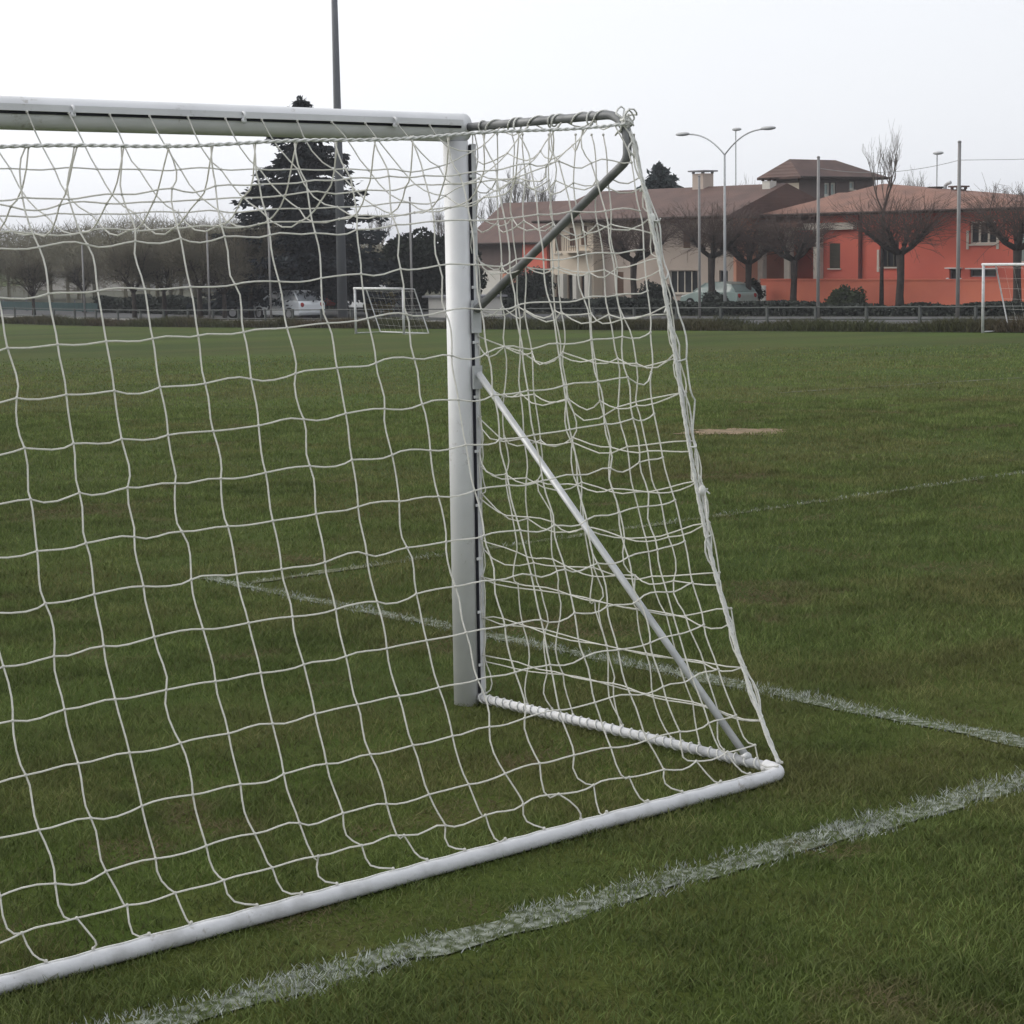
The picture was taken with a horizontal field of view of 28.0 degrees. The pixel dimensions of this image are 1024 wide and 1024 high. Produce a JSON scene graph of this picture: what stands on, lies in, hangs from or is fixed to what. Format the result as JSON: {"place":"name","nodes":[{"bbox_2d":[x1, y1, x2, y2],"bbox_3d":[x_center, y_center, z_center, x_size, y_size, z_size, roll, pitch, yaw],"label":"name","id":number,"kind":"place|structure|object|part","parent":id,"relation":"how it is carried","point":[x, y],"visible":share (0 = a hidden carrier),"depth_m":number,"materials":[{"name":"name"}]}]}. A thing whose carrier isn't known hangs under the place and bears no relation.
{"place":"outdoors","nodes":[
{"label":"outdoors","id":0,"kind":"place"},
{"bbox_2d":[0,286,999,315],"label":"roadside verge","id":1,"kind":"structure","parent":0,"point":[60,298],"depth_m":167.73,"materials":[{"name":"green plant"}]},
{"bbox_2d":[228,295,428,310],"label":"hedge","id":2,"kind":"object","parent":1,"relation":"on","point":[423,303],"visible":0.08,"depth_m":115.47,"materials":[{"name":"green plant"}]},
{"bbox_2d":[367,208,393,248],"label":"pale bare tree","id":3,"kind":"object","parent":1,"relation":"on","point":[377,225],"visible":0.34,"depth_m":168.09,"materials":[{"name":"grey plant"}]},
{"bbox_2d":[431,202,444,240],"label":"pale bare tree","id":4,"kind":"object","parent":1,"relation":"on","point":[438,224],"visible":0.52,"depth_m":171.10,"materials":[{"name":"grey plant"}]},
{"bbox_2d":[435,233,487,294],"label":"evergreen tree","id":5,"kind":"object","parent":1,"relation":"on","point":[482,280],"visible":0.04,"depth_m":114.05,"materials":[{"name":"green plant"}]},
{"bbox_2d":[477,183,521,223],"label":"pale bare tree","id":6,"kind":"object","parent":1,"relation":"on","point":[492,206],"visible":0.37,"depth_m":165.92,"materials":[{"name":"grey plant"}]},
{"bbox_2d":[498,277,524,298],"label":"shrub","id":7,"kind":"object","parent":1,"relation":"on","point":[508,290],"visible":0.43,"depth_m":118.08,"materials":[{"name":"green plant"}]},
{"bbox_2d":[495,162,552,202],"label":"pale bare tree","id":8,"kind":"object","parent":1,"relation":"on","point":[514,192],"visible":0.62,"depth_m":155.50,"materials":[{"name":"grey plant"}]},
{"bbox_2d":[477,200,573,293],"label":"brown house","id":9,"kind":"structure","parent":1,"relation":"on","point":[489,245],"depth_m":148.21,"materials":[{"name":"paint"}]},
{"bbox_2d":[514,266,556,299],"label":"shrub","id":10,"kind":"object","parent":1,"relation":"on","point":[535,288],"visible":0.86,"depth_m":118.20,"materials":[{"name":"green plant"}]},
{"bbox_2d":[525,174,556,201],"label":"pale bare tree","id":11,"kind":"object","parent":1,"relation":"on","point":[553,196],"visible":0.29,"depth_m":163.70,"materials":[{"name":"grey plant"}]},
{"bbox_2d":[577,202,696,298],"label":"pollarded tree","id":12,"kind":"object","parent":1,"relation":"on","point":[620,244],"visible":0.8,"depth_m":109.76,"materials":[{"name":"brown plant"}]},
{"bbox_2d":[637,279,674,299],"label":"shrub","id":13,"kind":"object","parent":1,"relation":"on","point":[655,292],"visible":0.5,"depth_m":111.42,"materials":[{"name":"green plant"}]},
{"bbox_2d":[634,161,683,189],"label":"conifer","id":14,"kind":"object","parent":1,"relation":"on","point":[660,177],"visible":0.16,"depth_m":145.70,"materials":[{"name":"green plant"}]},
{"bbox_2d":[531,170,816,300],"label":"cream house","id":15,"kind":"structure","parent":1,"relation":"on","point":[768,195],"depth_m":116.39,"materials":[{"name":"paint"}]},
{"bbox_2d":[553,232,561,253],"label":"window","id":16,"kind":"structure","parent":15,"relation":"in","point":[560,232],"depth_m":121.16,"materials":[{"name":"grey glass"}]},
{"bbox_2d":[556,275,559,296],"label":"window","id":17,"kind":"structure","parent":15,"relation":"in","point":[556,275],"depth_m":121.72,"materials":[{"name":"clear glass"}]},
{"bbox_2d":[568,275,572,298],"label":"window","id":18,"kind":"structure","parent":15,"relation":"in","point":[570,282],"depth_m":120.95,"materials":[{"name":"black glass"}]},
{"bbox_2d":[569,228,575,246],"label":"window","id":19,"kind":"structure","parent":15,"relation":"in","point":[571,229],"depth_m":120.21,"materials":[{"name":"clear glass"}]},
{"bbox_2d":[581,276,584,297],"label":"window","id":20,"kind":"structure","parent":15,"relation":"in","point":[582,277],"depth_m":120.13,"materials":[{"name":"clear glass"}]},
{"bbox_2d":[579,226,587,245],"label":"window","id":21,"kind":"structure","parent":15,"relation":"in","point":[585,228],"depth_m":119.48,"materials":[{"name":"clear glass"}]},
{"bbox_2d":[613,272,623,293],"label":"window","id":22,"kind":"structure","parent":15,"relation":"in","point":[620,282],"depth_m":118.55,"materials":[{"name":"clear glass"}]},
{"bbox_2d":[671,270,697,294],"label":"window","id":23,"kind":"structure","parent":15,"relation":"in","point":[684,282],"depth_m":114.85,"materials":[{"name":"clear glass"}]},
{"bbox_2d":[681,233,691,249],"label":"window","id":24,"kind":"structure","parent":15,"relation":"in","point":[685,243],"depth_m":114.34,"materials":[{"name":"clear glass"}]},
{"bbox_2d":[721,270,727,280],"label":"window","id":25,"kind":"structure","parent":15,"relation":"in","point":[721,270],"depth_m":112.56,"materials":[{"name":"grey glass"}]},
{"bbox_2d":[655,193,774,293],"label":"pollarded tree","id":26,"kind":"object","parent":1,"relation":"on","point":[692,236],"visible":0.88,"depth_m":106.72,"materials":[{"name":"brown plant"}]},
{"bbox_2d":[701,290,728,302],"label":"shrub","id":27,"kind":"object","parent":1,"relation":"on","point":[712,297],"visible":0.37,"depth_m":104.31,"materials":[{"name":"green plant"}]},
{"bbox_2d":[680,281,757,301],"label":"parked car","id":28,"kind":"object","parent":1,"relation":"on","point":[737,291],"visible":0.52,"depth_m":108.01,"materials":[{"name":"grey paint"}]},
{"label":"windows","id":29,"kind":"part","parent":28,"relation":"part of","materials":[{"name":"grey glass"}]},
{"bbox_2d":[675,126,775,300],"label":"street lamp","id":30,"kind":"object","parent":1,"relation":"on","point":[724,223],"visible":0.99,"depth_m":101.67,"materials":[{"name":"grey metal"}]},
{"bbox_2d":[732,128,740,184],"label":"distant lamp","id":31,"kind":"object","parent":1,"relation":"on","point":[736,129],"visible":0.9,"depth_m":156.44,"materials":[{"name":"grey metal"}]},
{"bbox_2d":[694,211,801,289],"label":"pollarded tree","id":32,"kind":"object","parent":1,"relation":"on","point":[749,262],"visible":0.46,"depth_m":107.44,"materials":[{"name":"brown plant"}]},
{"bbox_2d":[744,278,765,299],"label":"shrub","id":33,"kind":"object","parent":1,"relation":"on","point":[756,285],"visible":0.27,"depth_m":109.52,"materials":[{"name":"green plant"}]},
{"bbox_2d":[502,296,1023,316],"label":"hedge","id":34,"kind":"object","parent":1,"relation":"on","point":[624,302],"visible":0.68,"depth_m":96.06,"materials":[{"name":"green plant"}]},
{"bbox_2d":[760,285,765,300],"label":"white notice board","id":35,"kind":"object","parent":1,"relation":"on","point":[763,288],"visible":0.32,"depth_m":110.43,"materials":[{"name":"white"}]},
{"bbox_2d":[726,201,843,300],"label":"pollarded tree","id":36,"kind":"object","parent":1,"relation":"on","point":[802,251],"visible":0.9,"depth_m":105.38,"materials":[{"name":"brown plant"}]},
{"bbox_2d":[757,159,888,198],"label":"house","id":37,"kind":"structure","parent":1,"relation":"on","point":[800,174],"depth_m":140.52,"materials":[{"name":"brown tile"}]},
{"bbox_2d":[824,183,828,196],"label":"window","id":38,"kind":"structure","parent":37,"relation":"in","point":[826,193],"depth_m":141.06,"materials":[{"name":"grey glass"}]},
{"bbox_2d":[831,183,834,194],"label":"window","id":39,"kind":"structure","parent":37,"relation":"in","point":[832,184],"depth_m":141.47,"materials":[{"name":"grey glass"}]},
{"bbox_2d":[849,181,854,190],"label":"window","id":40,"kind":"structure","parent":37,"relation":"in","point":[851,188],"depth_m":142.72,"materials":[{"name":"grey glass"}]},
{"bbox_2d":[824,284,867,304],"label":"shrub","id":41,"kind":"object","parent":1,"relation":"on","point":[843,295],"visible":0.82,"depth_m":102.83,"materials":[{"name":"green plant"}]},
{"bbox_2d":[862,120,902,304],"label":"tall bare tree","id":42,"kind":"object","parent":1,"relation":"on","point":[881,285],"visible":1,"depth_m":102.45,"materials":[{"name":"brown plant"}]},
{"bbox_2d":[756,181,1023,300],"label":"red house","id":43,"kind":"structure","parent":1,"relation":"on","point":[845,258],"depth_m":106.58,"materials":[{"name":"paint"}]},
{"bbox_2d":[827,243,840,269],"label":"window","id":44,"kind":"structure","parent":43,"relation":"in","point":[835,249],"depth_m":109.14,"materials":[{"name":"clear glass"}]},
{"bbox_2d":[878,242,898,267],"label":"window","id":45,"kind":"structure","parent":43,"relation":"in","point":[890,261],"depth_m":106.58,"materials":[{"name":"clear glass"}]},
{"bbox_2d":[944,267,961,278],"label":"window","id":46,"kind":"structure","parent":43,"relation":"in","point":[953,270],"depth_m":103.60,"materials":[{"name":"black glass"}]},
{"bbox_2d":[967,221,995,245],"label":"window","id":47,"kind":"structure","parent":43,"relation":"in","point":[989,239],"depth_m":102.15,"materials":[{"name":"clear glass"}]},
{"bbox_2d":[965,268,997,276],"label":"window","id":48,"kind":"structure","parent":43,"relation":"in","point":[975,272],"depth_m":102.22,"materials":[{"name":"glass"}]},
{"bbox_2d":[1021,234,1023,262],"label":"window","id":49,"kind":"structure","parent":43,"relation":"in","point":[1022,261],"depth_m":100.47,"materials":[{"name":"grey glass"}]},
{"bbox_2d":[760,279,1023,307],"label":"garden wall","id":50,"kind":"structure","parent":1,"relation":"on","point":[940,291],"depth_m":103.69,"materials":[{"name":"orange paint"}]},
{"bbox_2d":[823,187,961,305],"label":"pollarded tree","id":51,"kind":"object","parent":1,"relation":"on","point":[915,239],"visible":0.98,"depth_m":101.34,"materials":[{"name":"brown plant"}]},
{"bbox_2d":[895,166,926,186],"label":"pale bare tree","id":52,"kind":"object","parent":1,"relation":"on","point":[921,182],"visible":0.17,"depth_m":156.51,"materials":[{"name":"grey plant"}]},
{"bbox_2d":[933,151,943,185],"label":"distant lamp","id":53,"kind":"object","parent":1,"relation":"on","point":[936,153],"visible":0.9,"depth_m":149.86,"materials":[{"name":"grey metal"}]},
{"bbox_2d":[942,174,1023,301],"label":"pollarded tree","id":54,"kind":"object","parent":1,"relation":"on","point":[1017,246],"visible":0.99,"depth_m":96.29,"materials":[{"name":"brown plant"}]},
{"bbox_2d":[0,313,1023,332],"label":"rough verge","id":55,"kind":"structure","parent":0,"point":[588,329],"depth_m":72.32,"materials":[{"name":"green plant"}]},
{"bbox_2d":[0,237,64,314],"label":"bare tree","id":56,"kind":"object","parent":55,"relation":"on","point":[27,275],"visible":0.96,"depth_m":113.31,"materials":[{"name":"brown plant"}]},
{"bbox_2d":[81,245,85,316],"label":"fence pole","id":57,"kind":"object","parent":55,"relation":"on","point":[83,281],"visible":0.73,"depth_m":103.92,"materials":[{"name":"grey metal"}]},
{"bbox_2d":[206,229,210,316],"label":"fence pole","id":58,"kind":"object","parent":55,"relation":"on","point":[209,308],"visible":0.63,"depth_m":95.26,"materials":[{"name":"grey metal"}]},
{"bbox_2d":[267,212,271,317],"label":"fence pole","id":59,"kind":"object","parent":55,"relation":"on","point":[270,294],"visible":0.84,"depth_m":91.51,"materials":[{"name":"grey metal"}]},
{"bbox_2d":[0,314,558,322],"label":"wall","id":60,"kind":"structure","parent":55,"relation":"on","point":[4,315],"depth_m":105.80,"materials":[{"name":"concrete"}]},
{"bbox_2d":[331,0,347,319],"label":"floodlight mast","id":61,"kind":"object","parent":55,"relation":"on","point":[341,265],"visible":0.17,"depth_m":87.96,"materials":[{"name":"grey metal"}]},
{"bbox_2d":[409,197,412,319],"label":"fence pole","id":62,"kind":"object","parent":55,"relation":"on","point":[411,273],"visible":0.75,"depth_m":83.86,"materials":[{"name":"grey metal"}]},
{"bbox_2d":[0,305,1023,323],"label":"boundary railing","id":63,"kind":"object","parent":55,"relation":"on","point":[767,318],"visible":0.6,"depth_m":72.94,"materials":[{"name":"grey metal"}]},
{"bbox_2d":[698,175,700,317],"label":"fence pole","id":64,"kind":"object","parent":55,"relation":"on","point":[699,264],"visible":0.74,"depth_m":71.75,"materials":[{"name":"grey metal"}]},
{"bbox_2d":[816,156,819,317],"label":"fence pole","id":65,"kind":"object","parent":55,"relation":"on","point":[818,246],"visible":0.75,"depth_m":67.69,"materials":[{"name":"grey metal"}]},
{"bbox_2d":[955,141,961,317],"bbox_3d":[13.829,-8.504,63.502,0.247,5.920,0.247,-7,10,-41],"label":"fence pole","id":66,"kind":"object","parent":55,"relation":"on","point":[957,313],"visible":0.76,"depth_m":63.44,"materials":[{"name":"grey metal"}]},
{"bbox_2d":[820,159,1018,172],"bbox_3d":[19.189,-10.133,57.090,0.016,0.528,27.635,-7,10,-41],"label":"top wire","id":67,"kind":"object","parent":66,"relation":"attached to","point":[920,168],"visible":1,"depth_m":64.53,"materials":[{"name":"grey paint"}]},
{"bbox_2d":[0,272,1023,1023],"bbox_3d":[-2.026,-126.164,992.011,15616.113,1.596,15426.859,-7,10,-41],"label":"grass field","id":68,"kind":"structure","parent":0,"point":[314,344],"depth_m":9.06,"materials":[{"name":"green plant"}]},
{"bbox_2d":[54,240,107,311],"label":"bare tree","id":69,"kind":"object","parent":68,"relation":"on","point":[74,274],"visible":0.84,"depth_m":122.06,"materials":[{"name":"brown plant"}]},
{"bbox_2d":[24,261,190,290],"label":"pale house","id":70,"kind":"structure","parent":68,"relation":"on","point":[57,287],"depth_m":190.06,"materials":[{"name":"grey paint"}]},
{"bbox_2d":[87,218,168,317],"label":"bare tree","id":71,"kind":"object","parent":68,"relation":"on","point":[126,263],"visible":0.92,"depth_m":105.59,"materials":[{"name":"brown plant"}]},
{"bbox_2d":[90,293,240,315],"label":"hedge","id":72,"kind":"object","parent":68,"relation":"on","point":[178,302],"visible":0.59,"depth_m":117.63,"materials":[{"name":"green plant"}]},
{"bbox_2d":[135,232,197,317],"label":"bare tree","id":73,"kind":"object","parent":68,"relation":"on","point":[160,284],"visible":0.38,"depth_m":107.12,"materials":[{"name":"brown plant"}]},
{"bbox_2d":[152,210,244,317],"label":"bare tree","id":74,"kind":"object","parent":68,"relation":"on","point":[188,254],"visible":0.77,"depth_m":100.90,"materials":[{"name":"brown plant"}]},
{"bbox_2d":[183,279,230,291],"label":"grey house","id":75,"kind":"structure","parent":68,"relation":"on","point":[206,289],"depth_m":177.00,"materials":[{"name":"paint"}]},
{"bbox_2d":[172,222,253,319],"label":"bare tree","id":76,"kind":"object","parent":68,"relation":"on","point":[235,260],"visible":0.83,"depth_m":100.95,"materials":[{"name":"brown plant"}]},
{"bbox_2d":[0,209,495,308],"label":"distant wood","id":77,"kind":"object","parent":68,"relation":"on","point":[61,253],"visible":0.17,"depth_m":143.71,"materials":[{"name":"plant"}]},
{"bbox_2d":[198,211,302,317],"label":"bare tree","id":78,"kind":"object","parent":68,"relation":"on","point":[263,250],"visible":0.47,"depth_m":104.41,"materials":[{"name":"brown plant"}]},
{"bbox_2d":[186,95,413,316],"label":"conifer","id":79,"kind":"object","parent":68,"relation":"on","point":[306,265],"visible":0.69,"depth_m":105.37,"materials":[{"name":"green plant"}]},
{"bbox_2d":[363,292,397,315],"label":"shrub","id":80,"kind":"object","parent":68,"relation":"on","point":[380,304],"visible":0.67,"depth_m":106.62,"materials":[{"name":"green plant"}]},
{"bbox_2d":[353,287,428,333],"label":"training goal","id":81,"kind":"object","parent":68,"relation":"on","point":[377,288],"visible":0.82,"depth_m":71.95,"materials":[{"name":"white paint"}]},
{"bbox_2d":[0,96,784,994],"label":"football goal","id":82,"kind":"object","parent":68,"relation":"on","point":[464,302],"visible":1,"depth_m":7.62,"materials":[{"name":"white paint"}]},
{"bbox_2d":[379,226,445,310],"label":"evergreen tree","id":83,"kind":"object","parent":68,"relation":"on","point":[423,255],"visible":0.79,"depth_m":112.95,"materials":[{"name":"green plant"}]},
{"bbox_2d":[422,294,507,317],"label":"white shed","id":84,"kind":"structure","parent":68,"relation":"on","point":[434,302],"depth_m":103.18,"materials":[{"name":"paint"}]},
{"bbox_2d":[76,470,1023,1023],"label":"chalked grass","id":85,"kind":"structure","parent":68,"relation":"on","point":[780,848],"depth_m":6.58,"materials":[{"name":"white paint"}]},
{"bbox_2d":[122,778,1023,1023],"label":"goal line","id":86,"kind":"object","parent":68,"relation":"on","point":[444,941],"visible":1,"depth_m":6.12,"materials":[{"name":"white paint"}]},
{"bbox_2d":[201,576,1023,746],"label":"box side line","id":87,"kind":"object","parent":68,"relation":"on","point":[1017,740],"visible":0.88,"depth_m":9.27,"materials":[{"name":"white paint"}]},
{"bbox_2d":[248,471,1023,582],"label":"field line marking","id":88,"kind":"object","parent":68,"relation":"on","point":[351,567],"visible":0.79,"depth_m":13.88,"materials":[{"name":"white paint"}]},
{"bbox_2d":[672,428,797,434],"bbox_3d":[2.401,-0.865,21.965,1.358,0.005,0.867,0,7,7],"label":"dirt patch","id":89,"kind":"object","parent":68,"relation":"on","point":[730,431],"visible":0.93,"depth_m":21.99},
{"bbox_2d":[778,377,1021,392],"bbox_3d":[10.835,-2.384,34.152,18.034,0.223,0.197,-7,9,-37],"label":"penalty line","id":90,"kind":"object","parent":68,"relation":"on","point":[893,385],"visible":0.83,"depth_m":30.12,"materials":[{"name":"white paint"}]},
{"bbox_2d":[981,263,1023,332],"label":"training goal","id":91,"kind":"object","parent":68,"relation":"on","point":[983,265],"visible":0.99,"depth_m":59.68,"materials":[{"name":"white paint"}]},
{"bbox_2d":[0,309,1023,324],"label":"road","id":92,"kind":"structure","parent":0,"point":[334,313],"depth_m":107.94,"materials":[{"name":"grey asphalt"}]},
{"bbox_2d":[0,299,97,311],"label":"screen fence","id":93,"kind":"object","parent":92,"relation":"on","point":[58,306],"visible":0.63,"depth_m":124.84,"materials":[{"name":"teal"}]},
{"bbox_2d":[220,294,282,317],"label":"parked car","id":94,"kind":"object","parent":92,"relation":"on","point":[232,314],"visible":0.11,"depth_m":106.70,"materials":[{"name":"paint"}]},
{"bbox_2d":[253,290,324,317],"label":"parked car","id":95,"kind":"object","parent":92,"relation":"on","point":[296,301],"visible":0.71,"depth_m":103.44,"materials":[{"name":"white paint"}]},
{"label":"windows","id":96,"kind":"part","parent":95,"relation":"part of","materials":[{"name":"grey glass"}]},
{"bbox_2d":[323,296,335,308],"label":"parked car","id":97,"kind":"object","parent":92,"relation":"on","point":[329,303],"visible":0.05,"depth_m":119.31,"materials":[{"name":"grey paint"}]},
{"bbox_2d":[347,285,401,310],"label":"parked car","id":98,"kind":"object","parent":92,"relation":"on","point":[360,305],"visible":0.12,"depth_m":115.08,"materials":[{"name":"white paint"}]},
{"bbox_2d":[0,0,1023,247],"label":"sky","id":99,"kind":"structure","parent":0,"point":[830,76],"materials":[{"name":"white"}]}
]}

